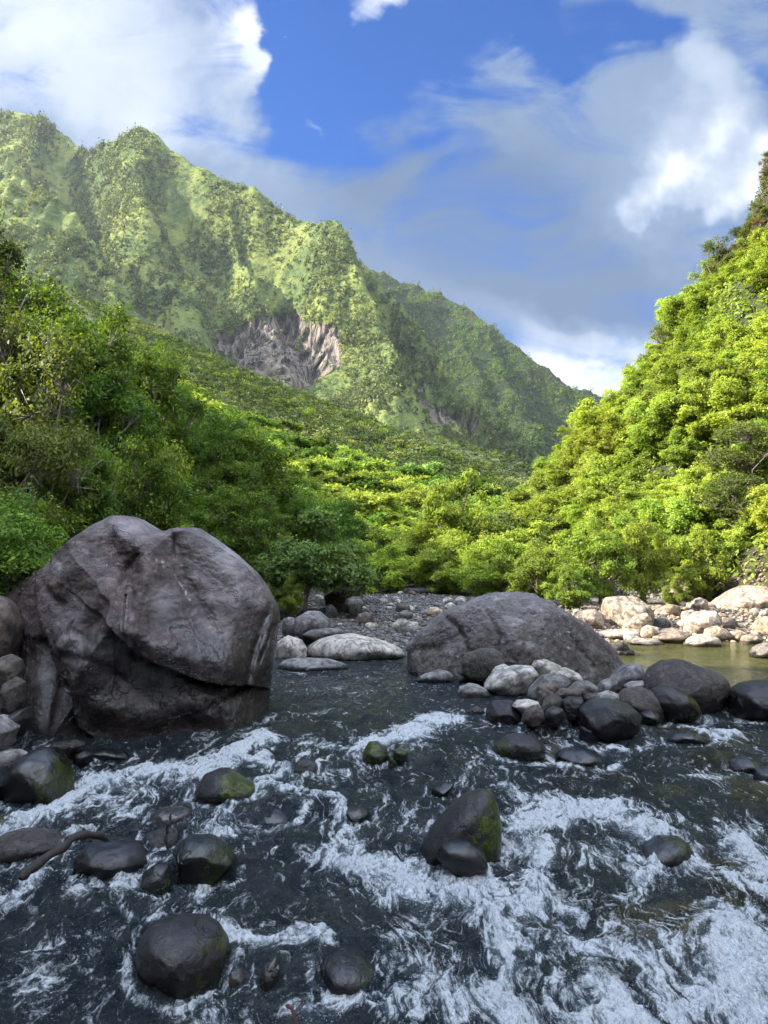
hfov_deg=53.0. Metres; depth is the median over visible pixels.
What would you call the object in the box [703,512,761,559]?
shrub
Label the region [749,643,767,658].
boulder
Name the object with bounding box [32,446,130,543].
shrub
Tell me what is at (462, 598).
cobble
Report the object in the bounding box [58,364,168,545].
tree
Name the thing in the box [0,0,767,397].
sky
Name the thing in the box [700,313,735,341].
hillside shrub
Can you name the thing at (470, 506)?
valley tree
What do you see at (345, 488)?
valley tree
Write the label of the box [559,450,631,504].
hillside shrub
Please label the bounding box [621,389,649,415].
hillside shrub
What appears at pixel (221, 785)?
boulder
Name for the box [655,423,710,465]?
hillside shrub
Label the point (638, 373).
hillside shrub
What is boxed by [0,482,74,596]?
undergrowth shrub
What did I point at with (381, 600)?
cobble
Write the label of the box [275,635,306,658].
boulder
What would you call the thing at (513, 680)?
boulder
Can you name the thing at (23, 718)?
boulder
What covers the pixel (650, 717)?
boulder
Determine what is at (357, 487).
valley tree
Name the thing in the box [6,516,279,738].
giant boulder
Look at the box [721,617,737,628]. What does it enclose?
boulder
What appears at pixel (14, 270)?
undergrowth shrub
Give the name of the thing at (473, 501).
valley tree
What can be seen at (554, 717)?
boulder
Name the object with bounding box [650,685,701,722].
boulder
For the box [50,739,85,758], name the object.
boulder
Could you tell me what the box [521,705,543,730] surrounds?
boulder
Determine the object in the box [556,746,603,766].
boulder
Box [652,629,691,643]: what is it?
boulder
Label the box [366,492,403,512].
valley tree
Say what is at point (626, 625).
cobble
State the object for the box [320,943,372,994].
boulder
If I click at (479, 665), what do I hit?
boulder
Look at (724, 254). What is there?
hillside shrub
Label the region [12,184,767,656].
ground
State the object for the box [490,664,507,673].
boulder
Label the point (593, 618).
boulder
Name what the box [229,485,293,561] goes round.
undergrowth shrub
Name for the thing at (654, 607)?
pebbles
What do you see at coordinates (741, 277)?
hillside shrub
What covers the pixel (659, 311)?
hillside shrub
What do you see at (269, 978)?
boulder
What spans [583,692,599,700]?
boulder
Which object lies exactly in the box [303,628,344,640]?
boulder
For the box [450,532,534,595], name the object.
shrub
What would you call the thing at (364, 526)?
valley tree
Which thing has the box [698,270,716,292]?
hillside shrub
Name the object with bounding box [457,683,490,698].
boulder
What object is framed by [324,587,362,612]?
boulder
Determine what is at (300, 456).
valley tree
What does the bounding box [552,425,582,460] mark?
hillside shrub
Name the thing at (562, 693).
boulder
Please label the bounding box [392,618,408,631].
boulder
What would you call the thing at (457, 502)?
valley tree
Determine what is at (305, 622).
boulder
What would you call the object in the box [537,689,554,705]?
boulder
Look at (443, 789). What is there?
boulder
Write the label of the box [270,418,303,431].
valley tree
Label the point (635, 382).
hillside shrub
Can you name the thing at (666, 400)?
hillside shrub
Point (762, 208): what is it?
hillside shrub
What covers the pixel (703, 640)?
boulder
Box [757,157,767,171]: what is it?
hillside shrub
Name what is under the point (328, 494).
valley tree
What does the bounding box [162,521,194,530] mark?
shrub
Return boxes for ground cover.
[517,258,767,585]
[732,169,767,270]
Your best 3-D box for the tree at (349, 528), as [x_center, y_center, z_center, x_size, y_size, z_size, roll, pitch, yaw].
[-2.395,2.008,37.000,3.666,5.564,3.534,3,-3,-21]
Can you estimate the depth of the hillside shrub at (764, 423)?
28.55 m
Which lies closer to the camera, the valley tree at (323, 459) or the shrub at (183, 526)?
the shrub at (183, 526)
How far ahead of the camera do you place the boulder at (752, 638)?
18.32 m
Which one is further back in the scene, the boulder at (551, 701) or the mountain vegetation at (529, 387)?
the mountain vegetation at (529, 387)
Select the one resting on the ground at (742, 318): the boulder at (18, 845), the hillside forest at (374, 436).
the hillside forest at (374, 436)
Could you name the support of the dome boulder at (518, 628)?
on the stream water
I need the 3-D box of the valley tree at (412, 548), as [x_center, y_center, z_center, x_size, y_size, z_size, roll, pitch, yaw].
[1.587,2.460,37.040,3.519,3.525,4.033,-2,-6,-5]
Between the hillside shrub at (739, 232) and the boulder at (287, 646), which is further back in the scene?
the hillside shrub at (739, 232)
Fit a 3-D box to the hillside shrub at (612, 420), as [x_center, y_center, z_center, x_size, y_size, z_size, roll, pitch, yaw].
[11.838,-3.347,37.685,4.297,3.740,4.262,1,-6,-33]
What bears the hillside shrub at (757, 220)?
on the ground at (742, 318)
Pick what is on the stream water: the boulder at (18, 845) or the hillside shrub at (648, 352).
the boulder at (18, 845)
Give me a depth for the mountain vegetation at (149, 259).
838.35 m
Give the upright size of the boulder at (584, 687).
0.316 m
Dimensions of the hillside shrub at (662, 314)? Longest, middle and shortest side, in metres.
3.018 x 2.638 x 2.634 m
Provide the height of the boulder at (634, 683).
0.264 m
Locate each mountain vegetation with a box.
[0,109,536,463]
[0,115,491,447]
[379,274,605,457]
[380,272,591,447]
[382,272,598,451]
[390,281,592,459]
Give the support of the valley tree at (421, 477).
on the ground at (742, 318)
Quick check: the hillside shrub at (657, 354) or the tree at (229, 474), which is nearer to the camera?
the tree at (229, 474)
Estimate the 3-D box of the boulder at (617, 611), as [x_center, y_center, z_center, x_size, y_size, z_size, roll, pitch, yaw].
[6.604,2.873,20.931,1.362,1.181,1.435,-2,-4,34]
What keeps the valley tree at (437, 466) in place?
on the ground at (742, 318)
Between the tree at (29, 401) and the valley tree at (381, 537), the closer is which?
the tree at (29, 401)
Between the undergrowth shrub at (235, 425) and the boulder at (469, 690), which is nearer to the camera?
the boulder at (469, 690)
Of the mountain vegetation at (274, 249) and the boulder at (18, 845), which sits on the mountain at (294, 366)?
the mountain vegetation at (274, 249)
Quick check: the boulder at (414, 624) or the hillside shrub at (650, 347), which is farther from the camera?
the hillside shrub at (650, 347)
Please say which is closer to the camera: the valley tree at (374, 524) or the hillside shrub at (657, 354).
the hillside shrub at (657, 354)
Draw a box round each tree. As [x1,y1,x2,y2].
[0,204,81,350]
[0,269,148,432]
[0,299,75,416]
[0,323,95,505]
[46,367,171,487]
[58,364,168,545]
[112,337,210,476]
[116,393,193,518]
[179,380,197,394]
[179,401,264,497]
[183,458,277,532]
[193,385,209,395]
[193,389,224,412]
[193,391,220,405]
[197,390,211,400]
[211,422,306,517]
[219,403,242,412]
[234,412,276,428]
[253,428,270,438]
[260,430,291,445]
[263,426,286,433]
[265,437,287,455]
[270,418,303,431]
[270,453,308,475]
[270,480,331,543]
[274,467,321,493]
[275,433,313,445]
[285,445,298,456]
[287,452,322,479]
[289,453,308,461]
[290,458,316,475]
[293,484,339,503]
[296,433,334,449]
[297,443,337,458]
[305,477,342,493]
[307,456,358,481]
[307,497,328,506]
[308,470,345,486]
[309,452,350,466]
[316,483,356,504]
[317,497,363,556]
[326,499,366,538]
[327,451,363,463]
[332,454,376,474]
[334,448,363,459]
[336,445,366,458]
[339,468,380,485]
[339,483,381,495]
[341,485,399,515]
[343,483,365,490]
[350,527,423,589]
[351,477,400,491]
[352,511,393,536]
[353,467,384,478]
[354,539,383,555]
[355,529,385,554]
[356,524,373,531]
[357,539,422,593]
[358,455,382,468]
[361,510,391,525]
[362,486,402,495]
[362,505,420,517]
[366,478,414,493]
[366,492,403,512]
[367,506,414,526]
[371,528,411,543]
[372,461,393,472]
[373,468,402,480]
[375,465,401,475]
[376,484,427,516]
[382,524,409,540]
[385,492,418,511]
[390,464,435,477]
[393,475,424,490]
[394,523,411,534]
[395,536,423,583]
[397,528,433,587]
[398,471,430,481]
[398,516,420,528]
[401,461,444,477]
[401,476,431,485]
[407,512,455,532]
[411,484,461,502]
[417,472,454,481]
[417,540,472,594]
[424,478,467,500]
[443,500,459,504]
[453,499,474,505]
[457,474,488,487]
[457,478,491,496]
[457,503,484,511]
[460,494,473,500]
[468,495,506,502]
[468,522,522,560]
[471,485,495,495]
[472,496,507,510]
[482,518,586,589]
[485,483,505,495]
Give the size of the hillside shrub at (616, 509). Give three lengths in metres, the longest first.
3.921 x 3.427 x 3.421 m
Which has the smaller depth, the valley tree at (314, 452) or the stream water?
the stream water
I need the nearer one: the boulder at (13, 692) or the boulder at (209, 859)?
the boulder at (209, 859)
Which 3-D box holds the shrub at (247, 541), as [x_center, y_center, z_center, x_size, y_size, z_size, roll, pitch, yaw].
[-3.868,1.256,20.105,2.565,4.380,2.472,5,-6,-29]
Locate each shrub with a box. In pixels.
[0,278,31,326]
[0,380,18,451]
[0,403,88,505]
[0,410,107,549]
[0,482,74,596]
[0,484,92,584]
[1,267,44,318]
[15,300,93,336]
[31,322,102,350]
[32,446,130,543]
[33,385,114,461]
[68,457,198,538]
[79,317,133,338]
[86,427,193,530]
[135,364,204,420]
[155,357,195,398]
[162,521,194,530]
[175,499,213,527]
[179,407,272,473]
[180,466,219,514]
[186,477,279,570]
[191,507,252,558]
[193,403,227,421]
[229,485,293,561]
[241,421,280,452]
[244,553,293,601]
[252,505,382,612]
[275,574,306,616]
[284,523,324,545]
[289,501,346,560]
[314,551,378,597]
[410,527,486,593]
[413,465,505,554]
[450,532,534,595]
[483,490,521,515]
[483,498,533,532]
[486,501,519,533]
[503,475,572,532]
[503,536,578,599]
[511,489,574,537]
[517,479,533,492]
[522,513,569,543]
[529,456,576,491]
[530,444,564,473]
[530,530,559,547]
[532,484,571,506]
[540,562,594,608]
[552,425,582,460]
[552,432,586,477]
[553,434,570,451]
[554,521,591,556]
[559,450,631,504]
[559,490,593,532]
[565,514,638,604]
[566,388,630,440]
[570,445,602,475]
[571,408,647,464]
[575,475,637,532]
[577,447,654,506]
[577,500,664,577]
[578,432,615,466]
[584,404,607,427]
[599,391,626,406]
[602,387,649,418]
[602,396,676,458]
[607,514,678,602]
[609,496,699,558]
[617,359,654,398]
[618,353,653,390]
[618,474,675,517]
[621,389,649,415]
[622,406,690,457]
[625,495,729,564]
[637,351,715,403]
[637,379,719,442]
[641,349,660,369]
[642,375,665,390]
[643,337,666,359]
[645,382,672,389]
[646,323,689,375]
[646,351,682,384]
[648,322,679,352]
[654,291,685,321]
[655,305,686,336]
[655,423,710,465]
[655,467,701,496]
[659,280,717,332]
[660,573,693,605]
[662,462,740,522]
[664,522,732,599]
[665,326,726,377]
[672,308,725,350]
[672,355,754,419]
[676,375,767,435]
[681,471,750,524]
[685,255,713,282]
[686,319,753,370]
[691,470,767,545]
[694,418,767,479]
[697,235,738,275]
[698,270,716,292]
[700,249,738,277]
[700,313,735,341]
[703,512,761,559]
[710,263,743,291]
[715,333,757,380]
[717,348,741,371]
[720,252,744,271]
[721,322,754,349]
[726,418,767,472]
[727,223,755,242]
[727,246,767,291]
[727,311,767,383]
[729,227,767,269]
[738,483,767,544]
[739,306,767,360]
[742,231,767,289]
[744,216,767,234]
[747,352,767,393]
[748,198,767,227]
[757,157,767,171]
[757,159,767,181]
[758,176,767,188]
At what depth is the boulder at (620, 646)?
16.16 m
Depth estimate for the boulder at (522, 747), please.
8.44 m
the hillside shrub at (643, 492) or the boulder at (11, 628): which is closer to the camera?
the boulder at (11, 628)
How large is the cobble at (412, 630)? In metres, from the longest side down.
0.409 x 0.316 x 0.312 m
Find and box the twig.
[164,813,171,849]
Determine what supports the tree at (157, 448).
on the ground at (742, 318)
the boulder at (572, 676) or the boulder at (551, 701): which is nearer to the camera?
the boulder at (551, 701)
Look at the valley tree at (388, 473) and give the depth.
86.50 m
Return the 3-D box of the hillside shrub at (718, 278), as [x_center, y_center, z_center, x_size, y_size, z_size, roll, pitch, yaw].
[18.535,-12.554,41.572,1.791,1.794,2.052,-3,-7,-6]
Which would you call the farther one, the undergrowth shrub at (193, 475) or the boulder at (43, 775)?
the undergrowth shrub at (193, 475)
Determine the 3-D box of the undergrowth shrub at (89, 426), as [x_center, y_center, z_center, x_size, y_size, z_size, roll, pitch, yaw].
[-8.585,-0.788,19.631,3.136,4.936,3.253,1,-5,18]
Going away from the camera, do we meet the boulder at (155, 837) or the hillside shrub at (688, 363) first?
the boulder at (155, 837)
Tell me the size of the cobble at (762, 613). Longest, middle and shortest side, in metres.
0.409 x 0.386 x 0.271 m
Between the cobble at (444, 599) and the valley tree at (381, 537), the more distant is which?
the valley tree at (381, 537)
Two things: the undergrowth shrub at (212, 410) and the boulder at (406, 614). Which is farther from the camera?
the undergrowth shrub at (212, 410)
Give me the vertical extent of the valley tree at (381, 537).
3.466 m
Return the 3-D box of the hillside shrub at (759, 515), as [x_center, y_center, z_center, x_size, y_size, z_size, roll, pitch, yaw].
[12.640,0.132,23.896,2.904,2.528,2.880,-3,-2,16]
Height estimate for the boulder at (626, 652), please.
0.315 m
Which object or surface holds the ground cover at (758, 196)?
on the ground at (742, 318)
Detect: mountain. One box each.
[0,112,543,468]
[371,270,601,461]
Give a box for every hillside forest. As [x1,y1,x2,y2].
[72,291,538,495]
[211,399,488,484]
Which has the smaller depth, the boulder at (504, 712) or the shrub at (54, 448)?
the boulder at (504, 712)
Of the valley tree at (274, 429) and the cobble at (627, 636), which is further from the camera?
the valley tree at (274, 429)
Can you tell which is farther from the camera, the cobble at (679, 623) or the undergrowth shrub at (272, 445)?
the undergrowth shrub at (272, 445)
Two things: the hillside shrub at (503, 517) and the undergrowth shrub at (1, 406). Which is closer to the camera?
the undergrowth shrub at (1, 406)
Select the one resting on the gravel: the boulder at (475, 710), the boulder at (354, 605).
the boulder at (354, 605)
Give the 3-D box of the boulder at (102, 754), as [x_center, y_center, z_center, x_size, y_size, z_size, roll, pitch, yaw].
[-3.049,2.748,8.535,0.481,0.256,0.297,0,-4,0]
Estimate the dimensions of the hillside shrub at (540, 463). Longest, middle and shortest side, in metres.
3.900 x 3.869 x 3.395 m
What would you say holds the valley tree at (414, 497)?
on the ground at (742, 318)
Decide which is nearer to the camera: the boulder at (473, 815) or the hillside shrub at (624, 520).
the boulder at (473, 815)
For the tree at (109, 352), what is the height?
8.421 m
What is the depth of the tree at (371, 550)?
36.32 m
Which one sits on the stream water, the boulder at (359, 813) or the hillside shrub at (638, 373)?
the boulder at (359, 813)
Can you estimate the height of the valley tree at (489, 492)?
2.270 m
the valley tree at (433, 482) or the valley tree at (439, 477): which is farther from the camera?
the valley tree at (439, 477)
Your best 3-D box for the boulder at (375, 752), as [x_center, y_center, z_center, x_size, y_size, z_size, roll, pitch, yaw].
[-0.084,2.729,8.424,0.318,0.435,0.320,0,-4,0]
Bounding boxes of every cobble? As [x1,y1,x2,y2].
[365,622,377,628]
[378,598,387,602]
[402,625,417,634]
[407,591,415,595]
[419,608,427,614]
[441,597,451,602]
[444,602,455,607]
[445,599,457,604]
[455,596,467,601]
[622,622,630,627]
[623,633,639,640]
[654,608,662,614]
[660,610,669,616]
[676,619,683,627]
[708,602,716,607]
[750,608,759,616]
[759,610,767,616]
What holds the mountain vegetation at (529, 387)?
on the mountain at (549, 415)
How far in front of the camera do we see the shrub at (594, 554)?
24.76 m
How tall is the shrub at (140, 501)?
5.106 m
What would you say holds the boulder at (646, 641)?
on the ground at (742, 318)
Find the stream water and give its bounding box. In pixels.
[0,641,767,1023]
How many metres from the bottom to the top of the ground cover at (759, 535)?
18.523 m
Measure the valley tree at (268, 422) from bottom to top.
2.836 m
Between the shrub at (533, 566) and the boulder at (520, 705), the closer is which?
the boulder at (520, 705)
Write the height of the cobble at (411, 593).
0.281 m
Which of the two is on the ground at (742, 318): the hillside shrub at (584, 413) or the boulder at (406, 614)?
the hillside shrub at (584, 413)
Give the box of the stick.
[285,1004,296,1023]
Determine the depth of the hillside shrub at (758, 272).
36.41 m
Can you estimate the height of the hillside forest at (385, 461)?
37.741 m
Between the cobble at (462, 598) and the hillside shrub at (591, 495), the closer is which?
the cobble at (462, 598)
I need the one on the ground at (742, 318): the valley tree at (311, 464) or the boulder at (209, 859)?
the valley tree at (311, 464)
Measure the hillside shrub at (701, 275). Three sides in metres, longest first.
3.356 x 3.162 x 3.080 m
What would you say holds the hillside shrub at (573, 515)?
on the ground at (742, 318)
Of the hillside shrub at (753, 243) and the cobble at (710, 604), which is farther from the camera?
the hillside shrub at (753, 243)
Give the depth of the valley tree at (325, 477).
70.20 m
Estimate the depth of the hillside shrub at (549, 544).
34.61 m
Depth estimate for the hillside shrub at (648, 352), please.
49.44 m
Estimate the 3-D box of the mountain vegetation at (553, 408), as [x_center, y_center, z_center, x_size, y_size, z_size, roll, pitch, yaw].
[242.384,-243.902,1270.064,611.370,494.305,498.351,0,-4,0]
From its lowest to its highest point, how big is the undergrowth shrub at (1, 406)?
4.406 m
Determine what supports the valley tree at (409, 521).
on the ground at (742, 318)
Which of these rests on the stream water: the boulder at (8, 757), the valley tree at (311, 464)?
the boulder at (8, 757)
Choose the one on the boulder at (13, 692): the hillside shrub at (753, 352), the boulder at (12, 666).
the boulder at (12, 666)
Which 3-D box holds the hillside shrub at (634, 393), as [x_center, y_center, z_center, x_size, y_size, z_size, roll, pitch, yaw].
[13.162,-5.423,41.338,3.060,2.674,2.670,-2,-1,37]
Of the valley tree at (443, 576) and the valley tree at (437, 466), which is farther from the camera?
the valley tree at (437, 466)
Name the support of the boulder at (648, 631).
on the ground at (742, 318)
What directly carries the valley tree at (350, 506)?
on the ground at (742, 318)
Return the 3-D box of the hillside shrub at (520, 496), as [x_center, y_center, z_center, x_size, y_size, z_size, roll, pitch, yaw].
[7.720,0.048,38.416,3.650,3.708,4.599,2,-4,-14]
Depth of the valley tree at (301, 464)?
71.71 m
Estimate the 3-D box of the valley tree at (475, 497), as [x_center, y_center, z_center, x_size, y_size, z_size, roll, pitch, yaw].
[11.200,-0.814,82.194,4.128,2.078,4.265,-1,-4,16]
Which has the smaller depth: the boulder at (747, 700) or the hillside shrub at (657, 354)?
the boulder at (747, 700)
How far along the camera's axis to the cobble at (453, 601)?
24.59 m
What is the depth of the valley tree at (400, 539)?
40.91 m
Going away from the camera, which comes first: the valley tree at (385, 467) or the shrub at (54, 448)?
the shrub at (54, 448)
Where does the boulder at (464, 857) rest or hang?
in the stream water
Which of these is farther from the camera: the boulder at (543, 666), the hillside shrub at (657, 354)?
the hillside shrub at (657, 354)
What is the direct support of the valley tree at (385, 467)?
on the ground at (742, 318)
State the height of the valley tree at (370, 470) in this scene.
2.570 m
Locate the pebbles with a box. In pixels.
[557,541,767,641]
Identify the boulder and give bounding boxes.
[0,596,23,657]
[0,654,25,689]
[0,676,26,714]
[0,696,6,714]
[0,714,19,751]
[0,749,27,767]
[0,766,8,800]
[0,816,7,824]
[0,827,64,863]
[1,746,76,804]
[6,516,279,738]
[8,706,34,737]
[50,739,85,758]
[73,748,93,768]
[73,837,147,879]
[92,748,128,760]
[135,913,230,999]
[138,862,173,895]
[145,828,179,847]
[150,806,191,825]
[172,833,236,884]
[193,767,254,804]
[228,967,246,987]
[260,956,280,991]
[264,809,286,823]
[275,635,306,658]
[277,658,347,671]
[282,617,295,636]
[294,611,330,644]
[294,758,317,772]
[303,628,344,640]
[307,633,405,660]
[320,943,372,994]
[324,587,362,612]
[324,604,337,617]
[345,596,363,616]
[346,804,369,822]
[355,612,373,624]
[362,741,389,764]
[388,755,397,768]
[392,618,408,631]
[392,748,407,766]
[395,603,409,611]
[395,610,412,619]
[406,591,623,682]
[407,621,418,629]
[415,669,453,683]
[420,788,501,865]
[427,607,442,615]
[432,781,454,796]
[437,838,487,877]
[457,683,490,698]
[461,648,505,685]
[466,706,483,714]
[484,665,538,696]
[486,700,521,724]
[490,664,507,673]
[493,733,545,760]
[512,699,540,714]
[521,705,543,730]
[526,673,570,700]
[531,659,561,676]
[536,683,555,699]
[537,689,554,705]
[540,694,561,715]
[544,706,565,729]
[551,667,582,683]
[555,688,581,699]
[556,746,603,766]
[561,696,583,725]
[568,680,598,702]
[574,609,604,628]
[578,698,641,743]
[578,726,600,742]
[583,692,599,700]
[595,690,618,700]
[597,678,617,691]
[599,628,640,639]
[601,596,653,626]
[609,663,643,693]
[612,641,629,650]
[616,649,634,655]
[618,686,666,722]
[624,680,643,687]
[625,638,663,645]
[628,613,651,630]
[640,625,659,637]
[640,709,660,726]
[641,834,693,867]
[642,659,730,713]
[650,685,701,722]
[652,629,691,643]
[653,618,670,627]
[661,604,680,615]
[667,731,708,744]
[669,586,690,601]
[681,610,694,618]
[683,610,722,633]
[683,634,721,646]
[688,597,708,610]
[703,626,730,641]
[711,585,767,609]
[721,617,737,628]
[727,679,767,720]
[728,756,762,772]
[729,629,747,641]
[739,633,763,643]
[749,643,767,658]
[751,766,767,781]
[752,616,767,635]
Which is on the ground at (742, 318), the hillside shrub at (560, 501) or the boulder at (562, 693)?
the hillside shrub at (560, 501)
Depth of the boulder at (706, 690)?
10.30 m
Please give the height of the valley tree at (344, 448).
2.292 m
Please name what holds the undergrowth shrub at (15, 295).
on the ground at (742, 318)
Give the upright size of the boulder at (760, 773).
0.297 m
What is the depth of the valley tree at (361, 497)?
64.04 m
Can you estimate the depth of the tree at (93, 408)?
19.80 m
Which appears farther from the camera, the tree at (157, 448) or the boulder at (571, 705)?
the tree at (157, 448)
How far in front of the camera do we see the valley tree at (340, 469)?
73.30 m
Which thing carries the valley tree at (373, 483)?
on the ground at (742, 318)
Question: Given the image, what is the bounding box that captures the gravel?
[276,588,468,653]
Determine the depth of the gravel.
23.22 m
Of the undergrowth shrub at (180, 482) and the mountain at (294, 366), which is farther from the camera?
the mountain at (294, 366)
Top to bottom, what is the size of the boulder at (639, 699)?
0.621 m
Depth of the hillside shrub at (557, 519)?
34.83 m
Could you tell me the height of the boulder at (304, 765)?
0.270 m
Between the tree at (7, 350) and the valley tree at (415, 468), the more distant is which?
the valley tree at (415, 468)
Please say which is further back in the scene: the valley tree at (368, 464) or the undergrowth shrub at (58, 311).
the valley tree at (368, 464)
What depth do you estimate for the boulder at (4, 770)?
7.59 m
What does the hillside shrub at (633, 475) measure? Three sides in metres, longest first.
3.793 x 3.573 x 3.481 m
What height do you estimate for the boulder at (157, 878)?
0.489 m
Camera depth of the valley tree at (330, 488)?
61.09 m
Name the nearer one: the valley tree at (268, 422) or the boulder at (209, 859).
the boulder at (209, 859)
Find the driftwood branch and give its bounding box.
[18,830,108,880]
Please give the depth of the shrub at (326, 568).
22.19 m
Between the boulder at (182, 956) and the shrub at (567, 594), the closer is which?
the boulder at (182, 956)
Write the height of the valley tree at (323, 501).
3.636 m
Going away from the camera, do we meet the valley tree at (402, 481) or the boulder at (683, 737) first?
the boulder at (683, 737)
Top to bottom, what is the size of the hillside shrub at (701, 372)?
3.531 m
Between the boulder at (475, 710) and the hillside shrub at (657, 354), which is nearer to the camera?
the boulder at (475, 710)
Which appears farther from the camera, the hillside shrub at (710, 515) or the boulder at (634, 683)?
the hillside shrub at (710, 515)
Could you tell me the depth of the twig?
5.95 m
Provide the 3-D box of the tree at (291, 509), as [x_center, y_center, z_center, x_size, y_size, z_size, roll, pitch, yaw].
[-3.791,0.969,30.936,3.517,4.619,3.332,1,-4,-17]
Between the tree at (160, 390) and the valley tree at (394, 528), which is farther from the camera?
the valley tree at (394, 528)
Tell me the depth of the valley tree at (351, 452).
89.91 m
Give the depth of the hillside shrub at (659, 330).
44.96 m
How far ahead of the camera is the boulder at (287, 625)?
17.67 m
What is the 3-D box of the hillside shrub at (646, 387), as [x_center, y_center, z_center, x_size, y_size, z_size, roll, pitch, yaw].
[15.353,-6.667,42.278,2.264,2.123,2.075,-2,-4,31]
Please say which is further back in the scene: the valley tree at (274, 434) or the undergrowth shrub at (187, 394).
the valley tree at (274, 434)
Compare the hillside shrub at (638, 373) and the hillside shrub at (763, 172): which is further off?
the hillside shrub at (763, 172)
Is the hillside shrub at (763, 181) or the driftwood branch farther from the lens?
the hillside shrub at (763, 181)
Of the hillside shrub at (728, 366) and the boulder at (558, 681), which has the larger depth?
the hillside shrub at (728, 366)
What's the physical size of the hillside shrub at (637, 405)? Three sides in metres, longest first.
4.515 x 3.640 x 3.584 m
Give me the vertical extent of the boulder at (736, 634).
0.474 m
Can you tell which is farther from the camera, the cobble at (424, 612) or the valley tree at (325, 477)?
the valley tree at (325, 477)
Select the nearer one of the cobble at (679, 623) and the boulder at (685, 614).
the cobble at (679, 623)
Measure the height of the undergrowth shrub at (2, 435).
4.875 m
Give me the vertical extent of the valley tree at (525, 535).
3.696 m
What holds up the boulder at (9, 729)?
on the stream water
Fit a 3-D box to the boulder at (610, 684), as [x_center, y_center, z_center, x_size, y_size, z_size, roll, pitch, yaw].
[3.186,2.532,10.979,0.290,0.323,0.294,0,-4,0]
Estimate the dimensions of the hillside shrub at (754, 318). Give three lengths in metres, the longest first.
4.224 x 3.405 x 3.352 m
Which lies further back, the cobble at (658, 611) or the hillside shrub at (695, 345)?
the hillside shrub at (695, 345)
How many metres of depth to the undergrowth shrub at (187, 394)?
33.72 m
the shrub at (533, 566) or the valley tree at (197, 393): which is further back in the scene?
the valley tree at (197, 393)
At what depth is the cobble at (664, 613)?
21.60 m
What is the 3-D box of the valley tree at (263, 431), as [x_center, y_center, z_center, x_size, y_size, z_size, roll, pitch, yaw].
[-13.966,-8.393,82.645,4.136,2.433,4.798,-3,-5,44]
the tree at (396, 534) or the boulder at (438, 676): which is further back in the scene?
the tree at (396, 534)
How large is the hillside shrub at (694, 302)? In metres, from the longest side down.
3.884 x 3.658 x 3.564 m
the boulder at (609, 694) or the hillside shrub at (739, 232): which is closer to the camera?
the boulder at (609, 694)
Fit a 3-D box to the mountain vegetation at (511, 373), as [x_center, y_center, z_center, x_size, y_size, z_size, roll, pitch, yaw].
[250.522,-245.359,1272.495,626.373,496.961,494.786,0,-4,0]
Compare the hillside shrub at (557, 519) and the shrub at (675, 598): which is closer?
the shrub at (675, 598)
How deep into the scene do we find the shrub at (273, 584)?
21.96 m
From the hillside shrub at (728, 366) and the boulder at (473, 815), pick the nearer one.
the boulder at (473, 815)
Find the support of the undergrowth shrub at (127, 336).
on the ground at (742, 318)
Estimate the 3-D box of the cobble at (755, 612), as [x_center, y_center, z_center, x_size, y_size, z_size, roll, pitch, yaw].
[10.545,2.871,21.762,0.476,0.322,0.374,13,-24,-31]
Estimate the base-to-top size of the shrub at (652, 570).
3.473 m
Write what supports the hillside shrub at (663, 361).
on the ground at (742, 318)
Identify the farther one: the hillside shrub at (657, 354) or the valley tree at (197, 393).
the valley tree at (197, 393)
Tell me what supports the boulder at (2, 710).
on the stream water
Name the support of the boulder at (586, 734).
on the stream water
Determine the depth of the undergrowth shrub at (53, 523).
13.08 m
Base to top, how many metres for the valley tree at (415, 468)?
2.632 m
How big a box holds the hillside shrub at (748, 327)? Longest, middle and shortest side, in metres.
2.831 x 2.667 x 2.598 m
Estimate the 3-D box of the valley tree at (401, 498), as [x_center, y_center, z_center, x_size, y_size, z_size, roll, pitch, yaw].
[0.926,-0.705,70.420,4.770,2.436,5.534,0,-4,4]
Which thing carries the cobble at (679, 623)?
on the ground at (742, 318)
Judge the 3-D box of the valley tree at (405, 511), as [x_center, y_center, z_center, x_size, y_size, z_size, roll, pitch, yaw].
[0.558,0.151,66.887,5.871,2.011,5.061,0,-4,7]
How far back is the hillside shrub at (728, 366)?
34.23 m
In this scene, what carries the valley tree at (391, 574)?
on the ground at (742, 318)
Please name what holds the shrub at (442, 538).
on the ground at (742, 318)
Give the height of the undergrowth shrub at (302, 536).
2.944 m
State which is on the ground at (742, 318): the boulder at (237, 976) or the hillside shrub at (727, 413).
the hillside shrub at (727, 413)
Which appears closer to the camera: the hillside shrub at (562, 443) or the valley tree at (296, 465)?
the hillside shrub at (562, 443)
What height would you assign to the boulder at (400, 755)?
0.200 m

